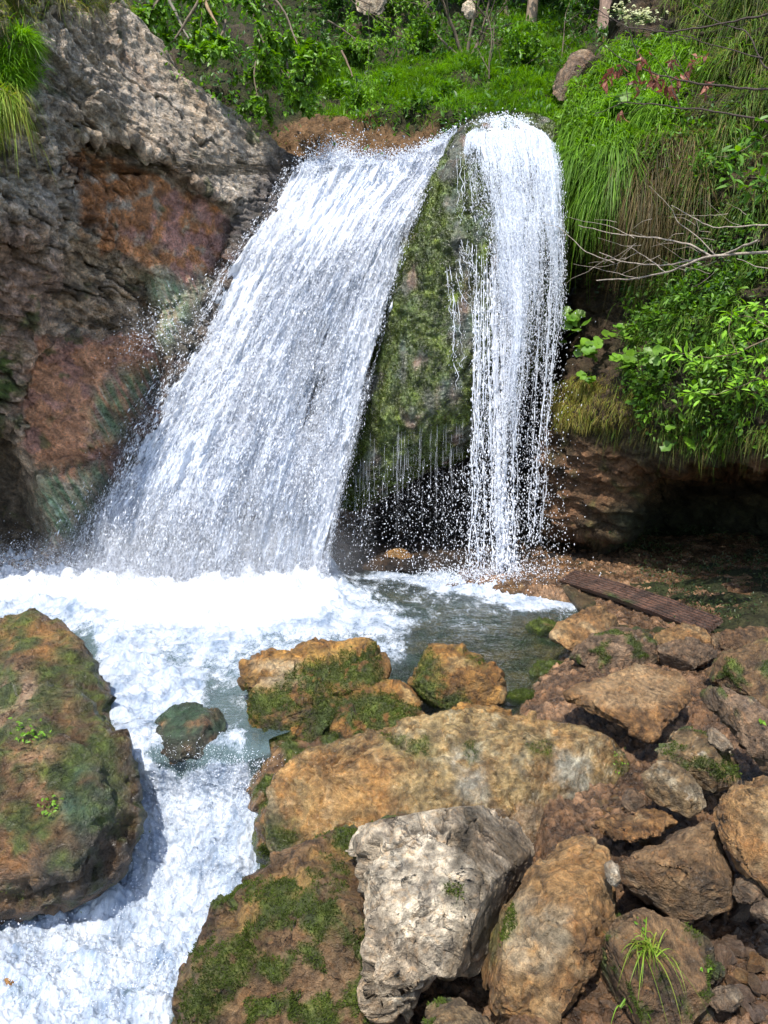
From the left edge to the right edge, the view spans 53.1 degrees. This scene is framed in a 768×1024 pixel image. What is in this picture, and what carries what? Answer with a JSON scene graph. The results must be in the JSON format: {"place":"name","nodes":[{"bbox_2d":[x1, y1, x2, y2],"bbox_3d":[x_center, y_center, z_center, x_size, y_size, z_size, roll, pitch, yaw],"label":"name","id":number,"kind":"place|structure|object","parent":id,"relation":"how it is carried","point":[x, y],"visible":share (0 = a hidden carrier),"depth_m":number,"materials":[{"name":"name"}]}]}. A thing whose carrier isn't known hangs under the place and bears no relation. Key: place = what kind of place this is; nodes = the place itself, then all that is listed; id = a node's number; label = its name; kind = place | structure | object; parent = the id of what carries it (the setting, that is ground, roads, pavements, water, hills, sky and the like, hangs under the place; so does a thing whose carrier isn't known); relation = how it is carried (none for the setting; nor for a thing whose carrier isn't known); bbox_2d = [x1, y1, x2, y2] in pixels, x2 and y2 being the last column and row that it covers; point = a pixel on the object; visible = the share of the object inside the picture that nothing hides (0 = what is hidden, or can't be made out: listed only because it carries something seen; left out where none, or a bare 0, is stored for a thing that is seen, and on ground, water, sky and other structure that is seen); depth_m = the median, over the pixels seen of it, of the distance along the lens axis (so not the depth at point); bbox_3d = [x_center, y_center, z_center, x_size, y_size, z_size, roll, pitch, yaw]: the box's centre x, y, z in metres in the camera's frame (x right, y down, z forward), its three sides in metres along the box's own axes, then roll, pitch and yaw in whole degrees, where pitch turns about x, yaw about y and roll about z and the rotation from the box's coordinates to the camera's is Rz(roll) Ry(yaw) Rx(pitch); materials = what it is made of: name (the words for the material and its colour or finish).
{"place":"outdoors","nodes":[
{"label":"outdoors","id":0,"kind":"place"},
{"bbox_2d":[0,0,380,582],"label":"cliff","id":1,"kind":"structure","parent":0,"point":[163,177],"depth_m":9.57,"materials":[{"name":"stone"}]},
{"bbox_2d":[0,13,59,105],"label":"ledge grass","id":2,"kind":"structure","parent":1,"relation":"on","point":[13,74],"depth_m":7.69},
{"bbox_2d":[0,80,62,191],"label":"ledge grass","id":3,"kind":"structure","parent":1,"relation":"on","point":[15,103],"depth_m":7.45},
{"bbox_2d":[0,0,206,90],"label":"rim grass","id":4,"kind":"structure","parent":1,"relation":"on","point":[18,7],"depth_m":7.99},
{"bbox_2d":[131,0,342,116],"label":"shrub","id":5,"kind":"object","parent":1,"relation":"on","point":[214,48],"visible":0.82,"depth_m":10.16,"materials":[{"name":"green plant"}]},
{"bbox_2d":[33,117,472,585],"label":"waterfall","id":6,"kind":"structure","parent":1,"relation":"on","point":[331,231],"depth_m":9.79,"materials":[{"name":"liquid"}]},
{"bbox_2d":[228,45,314,136],"bbox_3d":[-1.454,-5.968,10.698,1.181,1.436,1.004,-6,11,-31],"label":"shrub","id":7,"kind":"object","parent":1,"relation":"on","point":[254,103],"visible":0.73,"depth_m":10.57,"materials":[{"name":"green plant"}]},
{"bbox_2d":[0,547,578,1023],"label":"water","id":8,"kind":"structure","parent":0,"point":[158,649],"depth_m":5.99,"materials":[{"name":"liquid"}]},
{"bbox_2d":[252,799,269,866],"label":"boulder","id":9,"kind":"object","parent":8,"relation":"on","point":[261,850],"visible":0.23,"depth_m":5.00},
{"bbox_2d":[0,278,610,1021],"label":"water spray","id":10,"kind":"object","parent":8,"relation":"on","point":[84,566],"visible":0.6,"depth_m":9.31,"materials":[{"name":"white"}]},
{"bbox_2d":[126,0,607,161],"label":"hillside","id":11,"kind":"structure","parent":0,"point":[312,129],"depth_m":12.02,"materials":[{"name":"plant"}]},
{"bbox_2d":[278,17,338,85],"bbox_3d":[-1.227,-7.523,12.553,1.122,1.018,0.854,-2,9,-10],"label":"bush","id":12,"kind":"object","parent":11,"relation":"on","point":[292,50],"visible":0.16,"depth_m":12.60,"materials":[{"name":"green plant"}]},
{"bbox_2d":[321,0,356,28],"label":"bush","id":13,"kind":"object","parent":11,"relation":"on","point":[331,13],"visible":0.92,"depth_m":15.04,"materials":[{"name":"green plant"}]},
{"bbox_2d":[341,80,368,107],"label":"herb","id":14,"kind":"object","parent":11,"relation":"on","point":[355,92],"visible":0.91,"depth_m":12.15,"materials":[{"name":"green plant"}]},
{"bbox_2d":[336,21,389,68],"bbox_3d":[-0.447,-8.363,13.830,0.833,0.775,1.037,-4,10,-25],"label":"bush","id":15,"kind":"object","parent":11,"relation":"on","point":[346,46],"visible":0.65,"depth_m":13.72,"materials":[{"name":"green plant"}]},
{"bbox_2d":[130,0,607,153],"bbox_3d":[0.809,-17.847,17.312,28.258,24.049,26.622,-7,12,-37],"label":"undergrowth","id":16,"kind":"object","parent":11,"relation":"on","point":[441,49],"visible":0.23,"depth_m":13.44,"materials":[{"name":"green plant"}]},
{"bbox_2d":[355,0,388,15],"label":"boulder","id":17,"kind":"object","parent":11,"relation":"on","point":[376,7],"visible":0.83,"depth_m":14.84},
{"bbox_2d":[369,0,420,26],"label":"bush","id":18,"kind":"object","parent":11,"relation":"on","point":[389,10],"visible":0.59,"depth_m":15.88,"materials":[{"name":"green plant"}]},
{"bbox_2d":[403,83,433,111],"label":"herb","id":19,"kind":"object","parent":11,"relation":"on","point":[413,100],"visible":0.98,"depth_m":11.85,"materials":[{"name":"green plant"}]},
{"bbox_2d":[396,1,444,55],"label":"bush","id":20,"kind":"object","parent":11,"relation":"on","point":[426,38],"visible":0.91,"depth_m":13.96,"materials":[{"name":"green plant"}]},
{"bbox_2d":[289,0,587,125],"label":"hillside grass","id":21,"kind":"structure","parent":11,"relation":"on","point":[465,94],"depth_m":12.75,"materials":[{"name":"plant"}]},
{"bbox_2d":[438,77,457,97],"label":"herb","id":22,"kind":"object","parent":11,"relation":"on","point":[447,83],"visible":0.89,"depth_m":12.13,"materials":[{"name":"green plant"}]},
{"bbox_2d":[396,0,518,53],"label":"shrub","id":23,"kind":"object","parent":11,"relation":"on","point":[446,9],"visible":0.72,"depth_m":13.62,"materials":[{"name":"green plant"}]},
{"bbox_2d":[461,0,477,19],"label":"boulder","id":24,"kind":"object","parent":11,"relation":"on","point":[467,10],"visible":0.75,"depth_m":15.10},
{"bbox_2d":[456,0,525,81],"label":"shrub","id":25,"kind":"object","parent":11,"relation":"on","point":[495,25],"visible":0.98,"depth_m":12.56,"materials":[{"name":"green plant"}]},
{"bbox_2d":[497,20,560,71],"bbox_3d":[2.470,-7.854,13.093,1.099,1.035,0.930,0,9,0],"label":"bush","id":26,"kind":"object","parent":11,"relation":"on","point":[517,55],"visible":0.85,"depth_m":13.06,"materials":[{"name":"green plant"}]},
{"bbox_2d":[526,0,537,22],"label":"tree","id":27,"kind":"object","parent":11,"relation":"on","point":[532,7],"visible":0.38,"depth_m":15.95,"materials":[{"name":"brown plant"}]},
{"bbox_2d":[526,0,594,25],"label":"tree","id":28,"kind":"object","parent":11,"relation":"on","point":[556,5],"visible":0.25,"depth_m":16.66,"materials":[{"name":"green plant"}]},
{"bbox_2d":[559,0,598,32],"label":"bush","id":29,"kind":"object","parent":11,"relation":"on","point":[590,19],"visible":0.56,"depth_m":15.45,"materials":[{"name":"green plant"}]},
{"bbox_2d":[561,0,608,56],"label":"shrub","id":30,"kind":"object","parent":11,"relation":"on","point":[569,17],"visible":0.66,"depth_m":14.14,"materials":[{"name":"green plant"}]},
{"bbox_2d":[595,0,611,32],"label":"tree","id":31,"kind":"object","parent":11,"relation":"on","point":[605,3],"visible":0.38,"depth_m":15.01,"materials":[{"name":"brown plant"}]},
{"bbox_2d":[327,0,436,114],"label":"tree branch","id":32,"kind":"object","parent":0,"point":[364,43],"visible":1,"depth_m":10.03,"materials":[{"name":"green plant"}]},
{"bbox_2d":[82,532,767,1023],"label":"ground","id":33,"kind":"structure","parent":0,"point":[560,816],"depth_m":6.57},
{"bbox_2d":[0,608,149,926],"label":"boulder","id":34,"kind":"object","parent":33,"relation":"on","point":[74,850],"visible":0.98,"depth_m":4.91,"materials":[{"name":"stone"}]},
{"bbox_2d":[8,717,51,742],"bbox_3d":[-2.294,1.414,4.960,0.304,0.159,0.176,0,9,0],"label":"sprout","id":35,"kind":"object","parent":34,"relation":"on","point":[27,733],"visible":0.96,"depth_m":4.95,"materials":[{"name":"green plant"}]},
{"bbox_2d":[154,702,227,764],"bbox_3d":[-1.472,1.698,5.764,0.554,0.538,0.771,-4,10,-23],"label":"boulder","id":36,"kind":"object","parent":33,"relation":"on","point":[182,724],"visible":0.66,"depth_m":5.54,"materials":[{"name":"stone"}]},
{"bbox_2d":[171,812,413,1023],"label":"boulder","id":37,"kind":"object","parent":33,"relation":"on","point":[280,938],"visible":0.73,"depth_m":3.59,"materials":[{"name":"stone"}]},
{"bbox_2d":[246,732,338,813],"bbox_3d":[-0.619,1.882,5.531,0.814,0.572,0.763,0,9,0],"label":"boulder","id":38,"kind":"object","parent":33,"relation":"on","point":[282,751],"visible":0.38,"depth_m":5.38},
{"bbox_2d":[237,637,424,746],"bbox_3d":[-0.429,1.502,6.090,1.511,0.838,1.273,0,9,0],"label":"boulder","id":39,"kind":"object","parent":33,"relation":"on","point":[311,690],"visible":0.82,"depth_m":5.88,"materials":[{"name":"stone"}]},
{"bbox_2d":[345,805,534,1023],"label":"boulder","id":40,"kind":"object","parent":33,"relation":"on","point":[437,889],"visible":0.94,"depth_m":3.55,"materials":[{"name":"stone"}]},
{"bbox_2d":[264,707,629,852],"bbox_3d":[0.460,1.949,5.159,2.448,1.144,1.721,0,9,0],"label":"boulder","id":41,"kind":"object","parent":33,"relation":"on","point":[521,770],"visible":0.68,"depth_m":4.88,"materials":[{"name":"stone"}]},
{"bbox_2d":[451,702,511,715],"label":"boulder","id":42,"kind":"object","parent":41,"relation":"on","point":[488,708],"visible":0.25,"depth_m":5.75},
{"bbox_2d":[407,643,506,712],"bbox_3d":[0.596,1.411,6.379,0.812,0.654,0.762,0,9,0],"label":"boulder","id":43,"kind":"object","parent":33,"relation":"on","point":[446,677],"visible":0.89,"depth_m":6.10,"materials":[{"name":"stone"}]},
{"bbox_2d":[421,996,493,1023],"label":"boulder","id":44,"kind":"object","parent":33,"relation":"on","point":[447,1010],"visible":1,"depth_m":2.96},
{"bbox_2d":[492,579,524,594],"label":"stone","id":45,"kind":"object","parent":33,"relation":"on","point":[512,589],"visible":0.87,"depth_m":9.36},
{"bbox_2d":[505,687,535,705],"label":"stone","id":46,"kind":"object","parent":33,"relation":"on","point":[524,694],"visible":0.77,"depth_m":6.26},
{"bbox_2d":[525,616,556,636],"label":"stone","id":47,"kind":"object","parent":33,"relation":"on","point":[540,625],"visible":0.81,"depth_m":8.02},
{"bbox_2d":[529,658,563,679],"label":"stone","id":48,"kind":"object","parent":33,"relation":"on","point":[540,668],"visible":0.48,"depth_m":6.76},
{"bbox_2d":[481,834,617,1023],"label":"boulder","id":49,"kind":"object","parent":33,"relation":"on","point":[556,919],"visible":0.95,"depth_m":3.37,"materials":[{"name":"stone"}]},
{"bbox_2d":[604,860,620,886],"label":"stone","id":50,"kind":"object","parent":49,"relation":"on","point":[612,873],"visible":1,"depth_m":3.46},
{"bbox_2d":[549,605,618,651],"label":"boulder","id":51,"kind":"object","parent":33,"relation":"on","point":[572,631],"visible":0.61,"depth_m":6.95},
{"bbox_2d":[569,626,658,672],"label":"boulder","id":52,"kind":"object","parent":33,"relation":"on","point":[621,647],"visible":0.89,"depth_m":6.55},
{"bbox_2d":[563,662,691,743],"bbox_3d":[1.780,1.347,5.577,0.711,0.313,0.804,9,13,43],"label":"boulder","id":53,"kind":"object","parent":33,"relation":"on","point":[645,703],"visible":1,"depth_m":5.43,"materials":[{"name":"stone"}]},
{"bbox_2d":[595,807,677,842],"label":"stone","id":54,"kind":"object","parent":33,"relation":"on","point":[643,824],"visible":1,"depth_m":4.19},
{"bbox_2d":[621,788,645,811],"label":"stone","id":55,"kind":"object","parent":54,"relation":"on","point":[633,800],"visible":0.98,"depth_m":4.38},
{"bbox_2d":[559,570,722,632],"bbox_3d":[2.672,0.932,8.324,0.264,0.224,2.346,-4,10,-22],"label":"plank","id":56,"kind":"object","parent":33,"relation":"on","point":[660,606],"visible":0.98,"depth_m":8.09,"materials":[{"name":"wood"}]},
{"bbox_2d":[597,907,724,1023],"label":"boulder","id":57,"kind":"object","parent":33,"relation":"on","point":[691,947],"visible":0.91,"depth_m":3.15,"materials":[{"name":"stone"}]},
{"bbox_2d":[618,917,710,1021],"bbox_3d":[1.095,1.882,3.127,0.374,0.366,0.425,0,9,0],"label":"grass tuft","id":58,"kind":"object","parent":57,"relation":"on","point":[649,947],"visible":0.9,"depth_m":3.11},
{"bbox_2d":[641,760,705,818],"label":"boulder","id":59,"kind":"object","parent":33,"relation":"on","point":[673,787],"visible":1,"depth_m":4.30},
{"bbox_2d":[619,820,734,923],"bbox_3d":[1.432,1.743,3.805,0.542,0.539,0.777,3,10,20],"label":"boulder","id":60,"kind":"object","parent":33,"relation":"on","point":[686,874],"visible":0.98,"depth_m":3.47,"materials":[{"name":"stone"}]},
{"bbox_2d":[653,622,710,645],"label":"boulder","id":61,"kind":"object","parent":33,"relation":"on","point":[682,630],"visible":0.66,"depth_m":7.11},
{"bbox_2d":[658,636,717,670],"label":"boulder","id":62,"kind":"object","parent":33,"relation":"on","point":[689,653],"visible":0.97,"depth_m":6.39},
{"bbox_2d":[654,726,741,792],"bbox_3d":[1.934,1.519,4.723,0.493,0.426,0.590,4,10,25],"label":"boulder","id":63,"kind":"object","parent":33,"relation":"on","point":[702,760],"visible":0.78,"depth_m":4.49,"materials":[{"name":"stone"}]},
{"bbox_2d":[706,727,733,751],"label":"stone","id":64,"kind":"object","parent":63,"relation":"on","point":[719,740],"visible":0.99,"depth_m":4.46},
{"bbox_2d":[711,940,737,967],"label":"pebble","id":65,"kind":"object","parent":33,"relation":"on","point":[724,954],"visible":0.81,"depth_m":3.44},
{"bbox_2d":[709,984,743,1012],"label":"stone","id":66,"kind":"object","parent":33,"relation":"on","point":[728,998],"visible":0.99,"depth_m":3.09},
{"bbox_2d":[700,685,767,773],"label":"boulder","id":67,"kind":"object","parent":33,"relation":"on","point":[739,715],"visible":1,"depth_m":4.50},
{"bbox_2d":[722,936,745,955],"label":"pebble","id":68,"kind":"object","parent":33,"relation":"on","point":[734,944],"visible":0.88,"depth_m":3.51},
{"bbox_2d":[705,637,767,708],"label":"boulder","id":69,"kind":"object","parent":33,"relation":"on","point":[743,670],"visible":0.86,"depth_m":5.70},
{"bbox_2d":[710,625,767,650],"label":"boulder","id":70,"kind":"object","parent":33,"relation":"on","point":[735,639],"visible":0.71,"depth_m":6.83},
{"bbox_2d":[729,903,749,922],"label":"pebble","id":71,"kind":"object","parent":33,"relation":"on","point":[740,912],"visible":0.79,"depth_m":3.70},
{"bbox_2d":[713,775,767,896],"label":"boulder","id":72,"kind":"object","parent":33,"relation":"on","point":[740,814],"visible":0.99,"depth_m":3.47,"materials":[{"name":"stone"}]},
{"bbox_2d":[732,876,765,904],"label":"stone","id":73,"kind":"object","parent":72,"relation":"on","point":[750,891],"visible":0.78,"depth_m":3.38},
{"bbox_2d":[750,897,767,923],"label":"stone","id":74,"kind":"object","parent":72,"relation":"on","point":[758,909],"visible":0.99,"depth_m":3.31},
{"bbox_2d":[733,967,750,987],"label":"pebble","id":75,"kind":"object","parent":33,"relation":"on","point":[740,974],"visible":0.69,"depth_m":3.31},
{"bbox_2d":[748,973,761,997],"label":"pebble","id":76,"kind":"object","parent":33,"relation":"on","point":[754,982],"visible":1,"depth_m":3.25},
{"bbox_2d":[748,951,767,973],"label":"pebble","id":77,"kind":"object","parent":33,"relation":"on","point":[755,958],"visible":0.88,"depth_m":3.42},
{"bbox_2d":[336,110,573,512],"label":"rock spur","id":78,"kind":"structure","parent":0,"point":[413,386],"depth_m":9.92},
{"bbox_2d":[329,108,595,580],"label":"waterfall","id":79,"kind":"structure","parent":78,"relation":"on","point":[514,280],"depth_m":9.51,"materials":[{"name":"white liquid"}]},
{"bbox_2d":[331,329,589,578],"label":"cave wall","id":80,"kind":"structure","parent":0,"point":[416,517],"depth_m":12.09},
{"bbox_2d":[384,548,412,559],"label":"stone","id":81,"kind":"object","parent":80,"relation":"on","point":[394,552],"visible":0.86,"depth_m":10.72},
{"bbox_2d":[558,306,590,342],"bbox_3d":[2.515,-2.497,10.187,0.375,0.492,0.596,0,9,0],"label":"broad leaved plant","id":82,"kind":"object","parent":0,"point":[573,318],"visible":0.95,"depth_m":10.22,"materials":[{"name":"green plant"}]},
{"bbox_2d":[498,0,767,632],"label":"bank","id":83,"kind":"structure","parent":0,"point":[628,493],"depth_m":9.54,"materials":[{"name":"plant"}]},
{"bbox_2d":[552,49,594,101],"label":"boulder","id":84,"kind":"object","parent":83,"relation":"on","point":[581,58],"visible":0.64,"depth_m":11.23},
{"bbox_2d":[573,336,603,361],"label":"broad leaved plant","id":85,"kind":"object","parent":83,"relation":"on","point":[588,348],"visible":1,"depth_m":9.49,"materials":[{"name":"green plant"}]},
{"bbox_2d":[538,369,661,444],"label":"bank grass","id":86,"kind":"structure","parent":83,"relation":"on","point":[583,396],"depth_m":9.56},
{"bbox_2d":[538,122,665,290],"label":"bank grass","id":87,"kind":"structure","parent":83,"relation":"on","point":[590,196],"depth_m":9.42,"materials":[{"name":"plant"}]},
{"bbox_2d":[604,91,631,113],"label":"broad leaved plant","id":88,"kind":"object","parent":83,"relation":"on","point":[616,101],"visible":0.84,"depth_m":9.50,"materials":[{"name":"green plant"}]},
{"bbox_2d":[601,322,643,340],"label":"broad leaved plant","id":89,"kind":"object","parent":83,"relation":"on","point":[619,326],"visible":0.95,"depth_m":9.29,"materials":[{"name":"green plant"}]},
{"bbox_2d":[608,349,637,371],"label":"broad leaved plant","id":90,"kind":"object","parent":83,"relation":"on","point":[626,356],"visible":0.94,"depth_m":8.89,"materials":[{"name":"green plant"}]},
{"bbox_2d":[544,25,720,213],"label":"bank grass","id":91,"kind":"structure","parent":83,"relation":"on","point":[649,114],"depth_m":9.63,"materials":[{"name":"plant"}]},
{"bbox_2d":[603,0,667,48],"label":"flowering plant","id":92,"kind":"object","parent":83,"relation":"on","point":[623,11],"visible":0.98,"depth_m":9.52,"materials":[{"name":"white plant"}]},
{"bbox_2d":[555,34,717,221],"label":"bank leaves","id":93,"kind":"object","parent":83,"relation":"on","point":[645,79],"visible":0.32,"depth_m":9.68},
{"bbox_2d":[639,344,663,368],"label":"broad leaved plant","id":94,"kind":"object","parent":83,"relation":"on","point":[654,358],"visible":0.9,"depth_m":8.52,"materials":[{"name":"green plant"}]},
{"bbox_2d":[573,101,732,320],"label":"dry grass","id":95,"kind":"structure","parent":83,"relation":"on","point":[641,210],"depth_m":8.91,"materials":[{"name":"plant"}]},
{"bbox_2d":[543,186,767,285],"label":"bare branch","id":96,"kind":"object","parent":83,"relation":"on","point":[729,253],"visible":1,"depth_m":7.50,"materials":[{"name":"grey plant"}]},
{"bbox_2d":[557,28,767,457],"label":"bank herbs","id":97,"kind":"object","parent":83,"relation":"on","point":[696,311],"visible":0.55,"depth_m":8.50,"materials":[{"name":"green plant"}]},
{"bbox_2d":[584,103,742,259],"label":"bank leaves","id":98,"kind":"object","parent":83,"relation":"on","point":[685,140],"visible":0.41,"depth_m":8.79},
{"bbox_2d":[596,104,732,261],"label":"bank grass","id":99,"kind":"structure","parent":83,"relation":"on","point":[713,177],"depth_m":8.80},
{"bbox_2d":[570,137,767,327],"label":"bank leaves","id":100,"kind":"object","parent":83,"relation":"on","point":[727,244],"visible":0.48,"depth_m":8.50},
{"bbox_2d":[573,2,767,122],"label":"dead branch","id":101,"kind":"object","parent":83,"relation":"on","point":[654,84],"visible":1,"depth_m":6.63,"materials":[{"name":"wood"}]},
{"bbox_2d":[659,424,694,450],"bbox_3d":[3.227,-0.811,8.450,0.390,0.302,0.193,8,12,40],"label":"broad leaved plant","id":102,"kind":"object","parent":83,"relation":"on","point":[667,446],"visible":0.93,"depth_m":8.47,"materials":[{"name":"green plant"}]},
{"bbox_2d":[596,419,767,475],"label":"dry grass","id":103,"kind":"structure","parent":83,"relation":"hanging from","point":[690,436],"depth_m":8.37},
{"bbox_2d":[602,509,767,629],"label":"moss mat","id":104,"kind":"object","parent":83,"relation":"on","point":[700,567],"visible":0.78,"depth_m":9.53,"materials":[{"name":"green plant"}]},
{"bbox_2d":[663,278,706,305],"bbox_3d":[3.362,-2.389,8.489,0.531,0.383,0.576,0,9,0],"label":"herb","id":105,"kind":"object","parent":83,"relation":"on","point":[681,296],"visible":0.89,"depth_m":8.41,"materials":[{"name":"green plant"}]},
{"bbox_2d":[607,250,767,471],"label":"bush","id":106,"kind":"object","parent":83,"relation":"on","point":[749,268],"depth_m":8.18,"materials":[{"name":"plant"}]},
{"bbox_2d":[641,0,767,265],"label":"bank grass","id":107,"kind":"structure","parent":83,"relation":"on","point":[743,11],"depth_m":8.59,"materials":[{"name":"plant"}]},
{"bbox_2d":[661,298,767,406],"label":"leafy branch","id":108,"kind":"object","parent":83,"relation":"attached to","point":[711,351],"visible":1,"depth_m":6.54,"materials":[{"name":"green plant"}]},
{"bbox_2d":[701,115,767,204],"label":"leafy branch","id":109,"kind":"object","parent":83,"relation":"attached to","point":[763,172],"visible":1,"depth_m":6.13,"materials":[{"name":"green plant"}]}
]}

